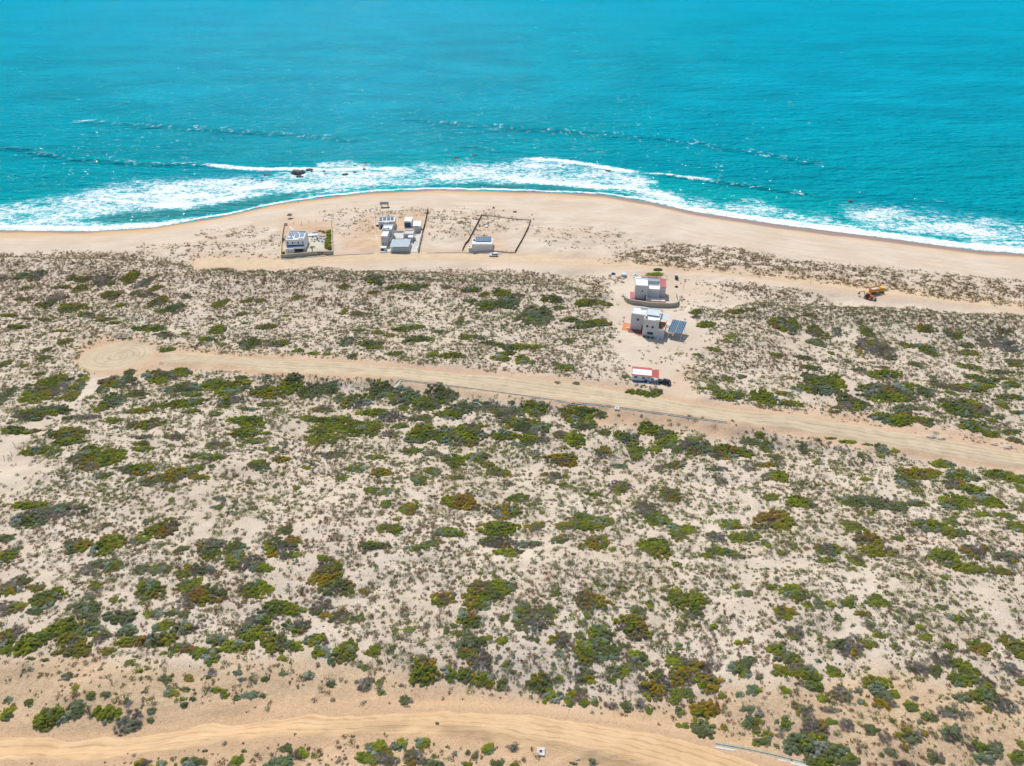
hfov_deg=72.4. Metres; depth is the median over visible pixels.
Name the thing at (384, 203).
beach shelter
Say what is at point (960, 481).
dry shrub
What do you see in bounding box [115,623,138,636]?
shrub
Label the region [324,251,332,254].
boundary wall
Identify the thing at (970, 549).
dry shrub
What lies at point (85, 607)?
shrub
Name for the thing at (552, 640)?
dry shrub
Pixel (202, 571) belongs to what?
dry shrub
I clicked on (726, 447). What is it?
thicket
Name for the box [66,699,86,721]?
shrub
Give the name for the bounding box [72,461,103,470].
dry shrub
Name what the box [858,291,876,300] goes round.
backhoe loader
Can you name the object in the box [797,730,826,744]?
shrub
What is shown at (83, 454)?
thicket
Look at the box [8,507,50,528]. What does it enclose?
shrub
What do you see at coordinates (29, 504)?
shrub
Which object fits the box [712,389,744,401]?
shrub
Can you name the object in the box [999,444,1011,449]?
boulder
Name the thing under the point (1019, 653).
shrub
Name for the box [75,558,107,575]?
dry shrub
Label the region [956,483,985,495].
shrub
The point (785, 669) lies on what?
shrub
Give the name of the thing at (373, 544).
shrub
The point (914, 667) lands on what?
dry shrub
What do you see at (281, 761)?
shrub
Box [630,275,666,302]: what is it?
grey two storey house
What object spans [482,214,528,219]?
rail fence
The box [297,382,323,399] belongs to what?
shrub
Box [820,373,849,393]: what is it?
shrub
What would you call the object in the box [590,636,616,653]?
shrub
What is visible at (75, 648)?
shrub
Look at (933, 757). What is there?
dry shrub
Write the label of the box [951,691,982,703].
shrub
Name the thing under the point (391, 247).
slatted door
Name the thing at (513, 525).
shrub
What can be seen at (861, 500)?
shrub
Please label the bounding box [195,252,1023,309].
road
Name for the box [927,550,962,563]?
shrub
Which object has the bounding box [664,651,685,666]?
thicket
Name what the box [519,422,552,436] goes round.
shrub
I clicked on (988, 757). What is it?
shrub
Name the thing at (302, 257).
road kerb
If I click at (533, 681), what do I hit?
shrub
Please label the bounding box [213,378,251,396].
shrub
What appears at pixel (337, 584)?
thicket
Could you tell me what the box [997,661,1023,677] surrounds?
dry shrub
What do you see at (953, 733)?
thicket
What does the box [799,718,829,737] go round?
dry shrub
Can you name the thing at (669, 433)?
thicket
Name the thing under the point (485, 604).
shrub
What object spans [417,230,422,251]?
boundary wall
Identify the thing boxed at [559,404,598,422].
shrub
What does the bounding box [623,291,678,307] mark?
curved wall
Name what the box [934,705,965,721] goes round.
dry shrub
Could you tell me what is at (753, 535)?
shrub
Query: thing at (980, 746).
thicket
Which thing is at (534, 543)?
shrub
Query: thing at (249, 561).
dry shrub
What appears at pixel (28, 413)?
thicket
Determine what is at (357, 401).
thicket
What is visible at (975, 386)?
shrub
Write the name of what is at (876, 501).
shrub
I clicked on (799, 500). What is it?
shrub
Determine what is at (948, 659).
dry shrub
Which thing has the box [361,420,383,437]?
shrub
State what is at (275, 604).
shrub
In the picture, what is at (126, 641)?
shrub
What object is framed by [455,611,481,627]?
thicket
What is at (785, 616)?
shrub
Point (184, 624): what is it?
thicket
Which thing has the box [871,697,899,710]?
dry shrub
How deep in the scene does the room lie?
362.62 m
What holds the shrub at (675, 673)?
on the ground
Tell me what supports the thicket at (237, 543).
on the ground
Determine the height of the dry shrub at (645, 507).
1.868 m
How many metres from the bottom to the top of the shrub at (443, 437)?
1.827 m
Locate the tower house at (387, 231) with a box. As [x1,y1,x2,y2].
[381,224,393,245]
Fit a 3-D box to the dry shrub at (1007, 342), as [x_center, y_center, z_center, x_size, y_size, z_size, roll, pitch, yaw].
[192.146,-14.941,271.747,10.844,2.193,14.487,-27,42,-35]
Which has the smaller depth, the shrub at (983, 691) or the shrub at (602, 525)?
the shrub at (983, 691)
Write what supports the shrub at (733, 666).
on the ground
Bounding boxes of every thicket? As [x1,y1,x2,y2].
[0,573,33,597]
[0,623,23,649]
[1,425,41,434]
[11,408,52,420]
[18,379,60,403]
[45,373,89,400]
[64,537,95,554]
[65,444,103,463]
[96,374,139,389]
[113,462,154,475]
[125,417,167,429]
[129,630,178,645]
[140,369,177,383]
[167,642,193,653]
[169,619,199,634]
[195,537,226,561]
[206,633,229,647]
[226,540,250,554]
[244,613,279,626]
[248,384,283,398]
[261,536,298,557]
[281,618,310,634]
[300,632,328,646]
[317,577,355,597]
[340,393,374,409]
[364,738,390,754]
[453,669,475,684]
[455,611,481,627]
[459,423,486,429]
[485,503,522,516]
[498,416,540,431]
[620,649,650,669]
[651,429,677,440]
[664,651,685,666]
[680,436,715,455]
[683,606,705,620]
[708,443,755,458]
[767,316,796,334]
[772,651,804,664]
[812,542,844,556]
[861,674,893,690]
[880,380,916,400]
[892,407,912,422]
[896,726,923,743]
[940,725,962,742]
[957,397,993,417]
[965,674,996,690]
[966,740,989,751]
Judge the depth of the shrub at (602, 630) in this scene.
154.85 m
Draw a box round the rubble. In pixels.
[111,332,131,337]
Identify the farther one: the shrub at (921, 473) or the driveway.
the driveway
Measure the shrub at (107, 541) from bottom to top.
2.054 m
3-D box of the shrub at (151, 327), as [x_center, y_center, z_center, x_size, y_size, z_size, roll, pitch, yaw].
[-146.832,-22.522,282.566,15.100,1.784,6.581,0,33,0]
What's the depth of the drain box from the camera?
134.96 m
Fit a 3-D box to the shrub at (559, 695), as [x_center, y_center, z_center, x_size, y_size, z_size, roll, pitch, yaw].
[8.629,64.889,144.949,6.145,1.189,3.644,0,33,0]
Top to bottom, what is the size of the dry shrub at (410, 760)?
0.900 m
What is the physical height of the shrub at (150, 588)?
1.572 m
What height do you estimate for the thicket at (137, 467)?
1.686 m
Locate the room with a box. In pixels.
[403,230,415,241]
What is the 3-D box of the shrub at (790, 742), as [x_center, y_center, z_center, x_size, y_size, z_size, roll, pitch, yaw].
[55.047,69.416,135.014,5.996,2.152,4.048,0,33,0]
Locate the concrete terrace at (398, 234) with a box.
[393,231,415,238]
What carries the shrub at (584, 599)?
on the ground
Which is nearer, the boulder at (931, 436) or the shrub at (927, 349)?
the boulder at (931, 436)
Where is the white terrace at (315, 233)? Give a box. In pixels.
[307,231,317,236]
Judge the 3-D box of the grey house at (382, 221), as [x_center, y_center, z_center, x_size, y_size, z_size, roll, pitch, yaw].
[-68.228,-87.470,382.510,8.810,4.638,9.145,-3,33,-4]
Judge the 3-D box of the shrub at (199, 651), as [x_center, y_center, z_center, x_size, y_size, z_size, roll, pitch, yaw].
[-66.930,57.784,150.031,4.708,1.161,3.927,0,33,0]
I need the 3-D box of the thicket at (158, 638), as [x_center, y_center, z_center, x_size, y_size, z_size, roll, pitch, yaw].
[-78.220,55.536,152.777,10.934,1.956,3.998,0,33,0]
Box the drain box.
[537,747,544,755]
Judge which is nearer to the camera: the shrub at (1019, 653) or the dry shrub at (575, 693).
the dry shrub at (575, 693)
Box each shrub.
[0,386,18,404]
[0,545,23,565]
[0,600,28,616]
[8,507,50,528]
[11,500,49,509]
[13,632,47,657]
[18,444,53,455]
[28,586,68,609]
[32,705,70,731]
[34,404,72,415]
[34,627,55,639]
[35,372,66,388]
[38,503,91,518]
[42,426,88,438]
[46,615,82,636]
[50,641,93,657]
[51,437,86,445]
[53,631,86,645]
[57,302,87,312]
[62,414,101,420]
[66,600,102,613]
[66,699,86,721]
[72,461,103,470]
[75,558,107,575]
[76,618,100,639]
[87,533,126,556]
[90,448,128,465]
[90,705,123,723]
[91,630,111,646]
[98,392,126,407]
[101,609,137,626]
[103,559,125,573]
[113,635,138,646]
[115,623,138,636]
[131,323,166,331]
[133,578,166,600]
[138,517,181,538]
[139,473,162,486]
[152,619,172,632]
[158,467,197,483]
[162,380,202,393]
[162,398,208,407]
[168,367,192,376]
[175,575,203,596]
[175,583,227,609]
[180,757,207,765]
[183,562,216,577]
[189,646,211,659]
[199,378,231,390]
[200,648,220,665]
[205,439,231,448]
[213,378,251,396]
[217,394,250,405]
[218,639,254,652]
[223,545,246,566]
[225,415,266,426]
[228,425,259,438]
[230,554,265,570]
[235,623,271,641]
[236,578,274,598]
[237,335,261,349]
[247,459,270,473]
[248,561,275,572]
[256,598,306,616]
[259,632,291,654]
[262,754,292,765]
[274,372,304,395]
[287,746,309,761]
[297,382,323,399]
[303,418,344,446]
[305,556,342,586]
[307,415,352,424]
[309,595,334,618]
[311,645,331,658]
[327,611,347,624]
[327,643,354,665]
[337,418,368,436]
[340,638,359,661]
[354,408,387,416]
[354,751,374,763]
[358,540,392,550]
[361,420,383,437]
[368,379,393,399]
[372,750,400,765]
[377,411,405,422]
[385,384,420,406]
[389,737,407,751]
[398,501,419,514]
[401,746,424,765]
[402,335,434,342]
[406,422,434,440]
[408,655,439,686]
[411,396,426,407]
[413,398,441,410]
[422,382,455,405]
[428,425,459,445]
[430,526,465,537]
[430,591,456,607]
[432,408,462,419]
[439,453,466,468]
[439,494,480,510]
[439,665,459,682]
[443,401,475,413]
[451,425,487,442]
[453,635,486,649]
[456,647,479,661]
[461,579,497,609]
[464,451,490,462]
[466,598,491,609]
[466,647,494,671]
[473,671,494,688]
[474,298,504,311]
[476,521,515,535]
[479,520,520,530]
[480,535,518,548]
[482,578,518,602]
[488,428,519,439]
[488,467,512,476]
[491,405,526,418]
[491,547,524,557]
[492,509,517,520]
[495,293,520,308]
[512,606,530,633]
[514,304,554,325]
[514,540,541,547]
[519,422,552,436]
[520,400,547,416]
[521,609,554,634]
[525,671,551,696]
[540,690,567,704]
[543,453,577,467]
[546,630,575,648]
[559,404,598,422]
[562,430,585,448]
[565,684,586,704]
[568,519,599,533]
[572,589,613,610]
[572,634,594,665]
[572,665,596,684]
[574,318,611,327]
[580,535,610,551]
[586,624,615,639]
[588,515,614,524]
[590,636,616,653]
[594,519,611,529]
[602,648,619,660]
[605,664,630,678]
[606,479,634,493]
[613,430,639,445]
[613,613,652,640]
[626,445,643,459]
[633,501,663,518]
[636,670,661,701]
[637,421,663,434]
[638,537,670,560]
[643,512,670,525]
[644,271,663,277]
[652,512,672,524]
[654,674,675,701]
[658,486,685,501]
[665,523,687,542]
[666,586,684,606]
[668,665,686,687]
[675,590,710,611]
[677,657,698,676]
[688,698,720,718]
[689,716,716,739]
[691,660,721,676]
[691,672,723,693]
[705,530,726,543]
[706,546,738,555]
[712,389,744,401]
[718,519,742,529]
[726,658,752,674]
[740,530,762,542]
[748,388,779,404]
[750,509,797,530]
[765,643,791,655]
[766,469,787,482]
[770,664,794,677]
[773,605,798,623]
[778,583,810,600]
[782,732,811,754]
[783,625,804,640]
[785,494,817,508]
[786,661,808,677]
[795,665,823,684]
[795,704,816,721]
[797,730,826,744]
[799,371,826,386]
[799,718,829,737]
[799,737,830,759]
[802,755,838,765]
[810,383,836,395]
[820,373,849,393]
[820,742,850,760]
[830,685,853,701]
[832,635,865,660]
[834,392,873,410]
[839,752,860,765]
[848,493,871,506]
[851,528,883,546]
[853,337,881,354]
[854,382,888,399]
[857,543,897,557]
[863,592,890,607]
[868,496,902,509]
[868,686,893,699]
[870,338,897,360]
[870,390,905,403]
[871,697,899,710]
[881,414,919,426]
[882,501,909,511]
[894,474,922,487]
[899,466,943,479]
[904,659,930,675]
[909,518,957,532]
[912,343,940,357]
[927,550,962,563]
[927,749,945,763]
[928,651,954,668]
[934,398,964,414]
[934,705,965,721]
[937,491,976,510]
[937,527,970,538]
[941,477,966,489]
[943,562,980,574]
[945,468,981,482]
[946,671,976,687]
[949,405,977,417]
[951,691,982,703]
[954,658,981,676]
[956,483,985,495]
[958,419,990,431]
[958,543,989,560]
[960,382,995,392]
[966,640,993,657]
[968,685,999,703]
[970,491,1007,508]
[973,751,998,764]
[982,693,1021,713]
[984,469,1015,477]
[988,335,1023,352]
[993,552,1020,563]
[997,634,1023,651]
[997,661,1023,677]
[999,474,1023,483]
[1006,519,1023,532]
[1011,646,1023,659]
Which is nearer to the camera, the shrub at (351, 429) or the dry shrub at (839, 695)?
the dry shrub at (839, 695)
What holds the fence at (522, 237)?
on the ground
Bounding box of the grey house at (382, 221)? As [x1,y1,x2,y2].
[378,216,395,228]
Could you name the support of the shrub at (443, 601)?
on the ground
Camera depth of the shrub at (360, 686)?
146.02 m
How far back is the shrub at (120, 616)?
157.88 m
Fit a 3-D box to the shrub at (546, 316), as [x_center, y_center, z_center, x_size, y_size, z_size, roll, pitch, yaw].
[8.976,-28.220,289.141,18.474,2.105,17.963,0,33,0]
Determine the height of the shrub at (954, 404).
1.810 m
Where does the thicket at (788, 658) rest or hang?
on the ground
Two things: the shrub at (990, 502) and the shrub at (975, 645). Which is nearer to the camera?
the shrub at (975, 645)
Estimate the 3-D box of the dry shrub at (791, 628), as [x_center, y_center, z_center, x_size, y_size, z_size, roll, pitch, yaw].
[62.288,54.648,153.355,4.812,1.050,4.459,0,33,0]
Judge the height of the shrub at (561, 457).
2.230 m
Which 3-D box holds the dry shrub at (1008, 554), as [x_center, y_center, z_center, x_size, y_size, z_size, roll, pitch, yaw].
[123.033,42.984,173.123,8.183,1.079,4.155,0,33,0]
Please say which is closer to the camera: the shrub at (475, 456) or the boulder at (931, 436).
the shrub at (475, 456)
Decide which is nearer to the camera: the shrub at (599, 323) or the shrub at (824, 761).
the shrub at (824, 761)
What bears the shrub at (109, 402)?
on the ground
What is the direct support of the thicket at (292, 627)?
on the ground
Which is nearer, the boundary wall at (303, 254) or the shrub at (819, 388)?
the shrub at (819, 388)
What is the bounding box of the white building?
[468,236,492,251]
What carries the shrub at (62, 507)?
on the ground
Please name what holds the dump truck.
on the road at (225, 262)
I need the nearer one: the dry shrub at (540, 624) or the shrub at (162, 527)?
the dry shrub at (540, 624)
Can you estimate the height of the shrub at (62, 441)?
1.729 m
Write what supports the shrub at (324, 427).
on the ground
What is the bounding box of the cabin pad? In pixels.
[651,377,656,382]
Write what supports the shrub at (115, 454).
on the ground
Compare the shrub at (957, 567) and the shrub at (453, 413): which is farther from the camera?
the shrub at (453, 413)
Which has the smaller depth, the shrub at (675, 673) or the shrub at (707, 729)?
the shrub at (707, 729)
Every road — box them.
[0,711,759,765]
[164,352,1023,467]
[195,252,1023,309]
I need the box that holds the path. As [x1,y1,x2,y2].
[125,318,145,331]
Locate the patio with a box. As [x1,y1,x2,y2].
[306,237,324,250]
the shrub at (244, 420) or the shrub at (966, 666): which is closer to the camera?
the shrub at (966, 666)
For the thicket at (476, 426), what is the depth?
225.40 m
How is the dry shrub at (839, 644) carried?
on the ground
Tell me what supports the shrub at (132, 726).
on the ground
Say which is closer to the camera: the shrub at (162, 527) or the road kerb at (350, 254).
the shrub at (162, 527)
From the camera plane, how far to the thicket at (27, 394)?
241.61 m
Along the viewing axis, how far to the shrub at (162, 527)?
181.19 m
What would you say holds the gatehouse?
on the ground
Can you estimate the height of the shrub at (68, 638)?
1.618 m
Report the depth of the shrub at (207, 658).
149.01 m
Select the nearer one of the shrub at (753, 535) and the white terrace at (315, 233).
the shrub at (753, 535)
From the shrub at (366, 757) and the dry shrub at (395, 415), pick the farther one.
the dry shrub at (395, 415)
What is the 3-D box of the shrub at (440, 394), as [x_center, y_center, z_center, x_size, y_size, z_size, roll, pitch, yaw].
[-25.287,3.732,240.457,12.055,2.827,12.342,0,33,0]
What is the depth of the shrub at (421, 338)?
270.96 m
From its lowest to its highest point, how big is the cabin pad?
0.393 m
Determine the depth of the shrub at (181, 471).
199.20 m
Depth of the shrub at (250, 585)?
165.07 m
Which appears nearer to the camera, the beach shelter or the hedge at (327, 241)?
the hedge at (327, 241)
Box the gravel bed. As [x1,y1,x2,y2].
[311,234,325,242]
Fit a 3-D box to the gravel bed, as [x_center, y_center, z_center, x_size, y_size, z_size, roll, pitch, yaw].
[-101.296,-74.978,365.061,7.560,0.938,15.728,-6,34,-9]
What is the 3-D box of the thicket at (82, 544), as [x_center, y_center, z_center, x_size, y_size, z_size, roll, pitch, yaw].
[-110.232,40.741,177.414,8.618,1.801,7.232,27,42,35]
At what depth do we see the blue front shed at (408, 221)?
381.92 m
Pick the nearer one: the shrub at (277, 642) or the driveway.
the shrub at (277, 642)
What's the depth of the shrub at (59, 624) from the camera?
154.55 m
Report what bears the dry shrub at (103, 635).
on the ground
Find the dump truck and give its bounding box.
[869,286,884,293]
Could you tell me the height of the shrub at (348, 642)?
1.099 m
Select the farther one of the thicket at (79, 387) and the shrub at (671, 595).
the thicket at (79, 387)
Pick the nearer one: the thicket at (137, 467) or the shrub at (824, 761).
the shrub at (824, 761)
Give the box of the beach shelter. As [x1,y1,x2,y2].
[380,202,388,206]
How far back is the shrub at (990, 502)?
193.68 m
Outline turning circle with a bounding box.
[77,339,157,371]
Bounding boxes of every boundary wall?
[280,223,283,254]
[281,251,316,257]
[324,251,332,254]
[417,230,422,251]
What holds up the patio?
on the ground
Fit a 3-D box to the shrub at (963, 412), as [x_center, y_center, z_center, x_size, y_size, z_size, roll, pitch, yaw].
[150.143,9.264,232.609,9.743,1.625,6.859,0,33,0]
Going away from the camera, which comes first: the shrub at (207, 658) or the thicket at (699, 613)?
the shrub at (207, 658)
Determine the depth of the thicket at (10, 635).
152.56 m
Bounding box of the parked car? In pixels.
[656,378,670,385]
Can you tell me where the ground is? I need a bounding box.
[0,190,1023,765]
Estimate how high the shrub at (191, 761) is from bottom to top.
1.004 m
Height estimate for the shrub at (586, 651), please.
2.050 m
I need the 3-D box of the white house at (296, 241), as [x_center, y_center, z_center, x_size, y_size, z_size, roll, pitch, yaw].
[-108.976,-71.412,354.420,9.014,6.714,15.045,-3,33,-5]
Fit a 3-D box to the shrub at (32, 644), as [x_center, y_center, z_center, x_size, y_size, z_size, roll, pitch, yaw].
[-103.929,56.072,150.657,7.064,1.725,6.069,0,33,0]
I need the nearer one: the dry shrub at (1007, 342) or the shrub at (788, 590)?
the shrub at (788, 590)
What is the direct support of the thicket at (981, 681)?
on the ground
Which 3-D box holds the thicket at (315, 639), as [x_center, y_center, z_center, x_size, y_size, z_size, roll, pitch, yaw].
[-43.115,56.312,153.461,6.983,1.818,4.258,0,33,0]
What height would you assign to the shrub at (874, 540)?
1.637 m
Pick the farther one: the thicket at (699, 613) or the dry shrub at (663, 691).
the thicket at (699, 613)
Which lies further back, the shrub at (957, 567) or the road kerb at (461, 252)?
the road kerb at (461, 252)
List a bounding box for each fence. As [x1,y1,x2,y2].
[462,214,481,250]
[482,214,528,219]
[515,219,530,251]
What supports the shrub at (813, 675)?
on the ground
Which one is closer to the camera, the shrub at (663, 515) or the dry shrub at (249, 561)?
the dry shrub at (249, 561)
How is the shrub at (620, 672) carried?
on the ground
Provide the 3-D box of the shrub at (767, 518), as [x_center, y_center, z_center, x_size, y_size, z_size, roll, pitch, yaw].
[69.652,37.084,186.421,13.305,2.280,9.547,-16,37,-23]
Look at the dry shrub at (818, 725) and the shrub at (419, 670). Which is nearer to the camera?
the dry shrub at (818, 725)
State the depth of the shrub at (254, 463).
206.54 m
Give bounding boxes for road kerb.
[282,255,325,258]
[330,253,372,255]
[431,252,500,253]
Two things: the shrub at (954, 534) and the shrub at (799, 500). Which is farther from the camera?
the shrub at (799, 500)
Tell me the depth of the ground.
199.58 m
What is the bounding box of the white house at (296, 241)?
[285,230,308,253]
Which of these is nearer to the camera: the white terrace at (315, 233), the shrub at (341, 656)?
the shrub at (341, 656)
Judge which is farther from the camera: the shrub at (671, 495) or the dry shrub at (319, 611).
the shrub at (671, 495)
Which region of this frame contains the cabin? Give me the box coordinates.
[632,366,658,383]
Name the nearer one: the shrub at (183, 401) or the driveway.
the shrub at (183, 401)
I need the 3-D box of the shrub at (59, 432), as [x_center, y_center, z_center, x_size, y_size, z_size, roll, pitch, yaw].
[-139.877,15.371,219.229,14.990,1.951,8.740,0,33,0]
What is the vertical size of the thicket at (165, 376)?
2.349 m
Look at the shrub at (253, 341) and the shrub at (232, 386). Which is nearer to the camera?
the shrub at (232, 386)
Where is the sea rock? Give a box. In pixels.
[291,169,305,174]
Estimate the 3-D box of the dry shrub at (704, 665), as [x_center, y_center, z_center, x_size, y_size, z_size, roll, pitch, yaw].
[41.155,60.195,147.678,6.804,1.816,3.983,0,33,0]
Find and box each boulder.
[926,434,936,438]
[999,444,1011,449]
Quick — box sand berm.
[402,379,727,422]
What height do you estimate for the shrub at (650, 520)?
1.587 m
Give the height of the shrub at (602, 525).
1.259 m
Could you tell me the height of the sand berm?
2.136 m
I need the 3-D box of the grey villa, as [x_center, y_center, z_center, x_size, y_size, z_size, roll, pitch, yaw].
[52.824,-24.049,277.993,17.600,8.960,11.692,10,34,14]
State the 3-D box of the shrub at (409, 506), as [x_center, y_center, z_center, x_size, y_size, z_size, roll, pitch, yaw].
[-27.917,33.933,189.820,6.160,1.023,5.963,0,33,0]
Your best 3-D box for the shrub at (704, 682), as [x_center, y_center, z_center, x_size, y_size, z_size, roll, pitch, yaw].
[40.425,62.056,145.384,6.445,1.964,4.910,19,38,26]
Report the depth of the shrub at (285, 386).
246.36 m
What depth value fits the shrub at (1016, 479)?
202.92 m
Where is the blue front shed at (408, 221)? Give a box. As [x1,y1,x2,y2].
[404,217,412,227]
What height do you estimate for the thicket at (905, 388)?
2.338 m
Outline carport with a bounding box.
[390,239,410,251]
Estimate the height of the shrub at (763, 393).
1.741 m
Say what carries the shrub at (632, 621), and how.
on the ground
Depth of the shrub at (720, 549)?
175.00 m
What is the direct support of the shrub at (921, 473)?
on the ground
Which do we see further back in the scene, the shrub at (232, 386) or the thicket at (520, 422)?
the shrub at (232, 386)
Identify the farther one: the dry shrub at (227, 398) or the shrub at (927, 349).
the shrub at (927, 349)
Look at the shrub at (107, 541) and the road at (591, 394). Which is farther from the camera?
the road at (591, 394)
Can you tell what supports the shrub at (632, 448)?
on the ground
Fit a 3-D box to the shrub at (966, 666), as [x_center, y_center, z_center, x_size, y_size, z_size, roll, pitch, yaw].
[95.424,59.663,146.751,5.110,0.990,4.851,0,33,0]
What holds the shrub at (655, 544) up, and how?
on the ground
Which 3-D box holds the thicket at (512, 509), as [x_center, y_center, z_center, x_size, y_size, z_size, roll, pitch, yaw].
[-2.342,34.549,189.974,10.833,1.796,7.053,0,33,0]
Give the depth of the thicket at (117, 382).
247.53 m
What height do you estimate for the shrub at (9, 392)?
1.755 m
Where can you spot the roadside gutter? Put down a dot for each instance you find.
(732, 747)
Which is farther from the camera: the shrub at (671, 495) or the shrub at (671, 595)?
the shrub at (671, 495)
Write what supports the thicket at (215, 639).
on the ground
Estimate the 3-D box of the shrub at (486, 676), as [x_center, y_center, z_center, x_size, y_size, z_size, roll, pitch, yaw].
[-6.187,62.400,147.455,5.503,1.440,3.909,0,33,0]
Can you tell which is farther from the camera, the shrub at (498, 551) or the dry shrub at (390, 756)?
the shrub at (498, 551)
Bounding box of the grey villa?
[621,306,668,339]
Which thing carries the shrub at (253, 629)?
on the ground
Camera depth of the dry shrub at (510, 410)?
232.28 m
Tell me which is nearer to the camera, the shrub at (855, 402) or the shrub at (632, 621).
the shrub at (632, 621)
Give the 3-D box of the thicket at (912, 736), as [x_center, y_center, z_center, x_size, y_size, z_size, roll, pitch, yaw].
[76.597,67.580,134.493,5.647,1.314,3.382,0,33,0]
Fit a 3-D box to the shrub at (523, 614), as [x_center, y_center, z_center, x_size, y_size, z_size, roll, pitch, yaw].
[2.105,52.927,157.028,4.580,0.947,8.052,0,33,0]
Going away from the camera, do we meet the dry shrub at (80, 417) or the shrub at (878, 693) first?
the shrub at (878, 693)
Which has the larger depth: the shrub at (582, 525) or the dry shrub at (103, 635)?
the shrub at (582, 525)
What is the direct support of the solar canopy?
on the ground
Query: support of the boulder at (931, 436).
on the ground
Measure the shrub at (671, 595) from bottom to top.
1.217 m
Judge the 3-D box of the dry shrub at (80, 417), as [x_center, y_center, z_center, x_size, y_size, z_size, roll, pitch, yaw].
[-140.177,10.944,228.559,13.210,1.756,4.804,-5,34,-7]
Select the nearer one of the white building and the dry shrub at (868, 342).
the dry shrub at (868, 342)
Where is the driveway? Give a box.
[410,234,419,251]
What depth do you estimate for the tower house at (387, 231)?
359.06 m
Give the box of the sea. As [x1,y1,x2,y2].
[0,0,1023,253]
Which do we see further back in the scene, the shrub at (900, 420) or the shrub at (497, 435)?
the shrub at (900, 420)
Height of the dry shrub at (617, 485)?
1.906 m
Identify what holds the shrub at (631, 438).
on the ground
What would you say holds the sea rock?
in the sea
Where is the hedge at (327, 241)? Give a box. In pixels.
[324,229,332,249]
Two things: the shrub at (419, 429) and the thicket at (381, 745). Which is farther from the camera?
the shrub at (419, 429)
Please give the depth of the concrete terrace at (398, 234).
368.80 m
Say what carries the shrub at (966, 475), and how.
on the ground
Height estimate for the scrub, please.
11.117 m
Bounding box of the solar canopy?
[668,319,686,339]
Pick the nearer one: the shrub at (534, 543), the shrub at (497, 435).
the shrub at (534, 543)
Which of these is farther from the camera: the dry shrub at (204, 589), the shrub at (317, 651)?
the dry shrub at (204, 589)
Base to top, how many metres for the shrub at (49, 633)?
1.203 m
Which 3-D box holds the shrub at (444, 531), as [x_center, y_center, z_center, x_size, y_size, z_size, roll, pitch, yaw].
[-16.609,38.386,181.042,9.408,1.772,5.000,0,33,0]
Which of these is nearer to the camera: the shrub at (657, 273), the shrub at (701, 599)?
the shrub at (701, 599)
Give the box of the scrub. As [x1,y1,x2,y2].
[0,206,1023,765]
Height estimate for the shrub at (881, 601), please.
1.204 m
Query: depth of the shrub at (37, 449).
212.03 m
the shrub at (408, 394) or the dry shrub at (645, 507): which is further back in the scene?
the shrub at (408, 394)
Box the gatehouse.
[380,246,386,252]
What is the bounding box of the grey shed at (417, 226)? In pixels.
[413,221,420,232]
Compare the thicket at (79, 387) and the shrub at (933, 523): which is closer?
the shrub at (933, 523)
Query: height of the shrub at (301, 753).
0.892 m
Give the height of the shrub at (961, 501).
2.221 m
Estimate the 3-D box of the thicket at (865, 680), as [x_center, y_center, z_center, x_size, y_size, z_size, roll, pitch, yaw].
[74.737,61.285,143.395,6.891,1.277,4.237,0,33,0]
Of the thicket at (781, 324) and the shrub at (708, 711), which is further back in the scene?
the thicket at (781, 324)
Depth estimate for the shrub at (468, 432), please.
221.53 m
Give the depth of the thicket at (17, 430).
221.72 m
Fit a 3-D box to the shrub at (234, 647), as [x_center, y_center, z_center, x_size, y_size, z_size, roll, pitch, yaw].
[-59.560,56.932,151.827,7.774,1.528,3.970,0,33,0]
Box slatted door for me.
[391,247,407,251]
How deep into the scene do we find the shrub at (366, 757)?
133.33 m
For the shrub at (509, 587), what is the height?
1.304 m
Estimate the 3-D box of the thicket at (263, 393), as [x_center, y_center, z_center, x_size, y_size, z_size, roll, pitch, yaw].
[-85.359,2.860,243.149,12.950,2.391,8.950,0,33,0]
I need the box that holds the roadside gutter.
[716,742,825,765]
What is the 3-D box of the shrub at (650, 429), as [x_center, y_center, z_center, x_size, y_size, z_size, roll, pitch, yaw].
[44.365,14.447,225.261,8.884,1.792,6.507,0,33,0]
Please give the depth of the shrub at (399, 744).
135.60 m
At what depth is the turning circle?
263.70 m
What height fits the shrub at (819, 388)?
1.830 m
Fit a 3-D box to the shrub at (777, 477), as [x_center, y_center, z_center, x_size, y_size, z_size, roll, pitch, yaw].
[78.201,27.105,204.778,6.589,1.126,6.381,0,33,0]
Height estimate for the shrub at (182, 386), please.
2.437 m
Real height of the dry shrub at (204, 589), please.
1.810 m
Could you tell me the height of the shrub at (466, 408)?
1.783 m
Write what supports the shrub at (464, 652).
on the ground
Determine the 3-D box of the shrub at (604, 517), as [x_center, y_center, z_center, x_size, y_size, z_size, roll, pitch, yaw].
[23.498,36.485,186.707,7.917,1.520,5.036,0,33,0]
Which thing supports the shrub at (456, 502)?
on the ground
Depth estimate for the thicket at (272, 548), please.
175.51 m
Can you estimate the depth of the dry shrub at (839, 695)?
141.01 m
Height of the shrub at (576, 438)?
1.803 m
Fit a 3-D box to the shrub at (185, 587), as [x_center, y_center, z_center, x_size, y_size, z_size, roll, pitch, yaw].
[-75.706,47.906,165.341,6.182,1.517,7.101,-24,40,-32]
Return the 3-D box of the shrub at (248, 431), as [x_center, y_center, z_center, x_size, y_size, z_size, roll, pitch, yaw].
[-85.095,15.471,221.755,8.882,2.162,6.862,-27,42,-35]
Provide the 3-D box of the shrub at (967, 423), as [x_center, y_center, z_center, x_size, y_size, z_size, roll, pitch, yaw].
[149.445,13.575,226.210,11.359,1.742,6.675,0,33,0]
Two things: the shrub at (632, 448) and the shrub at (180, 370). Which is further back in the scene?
the shrub at (180, 370)

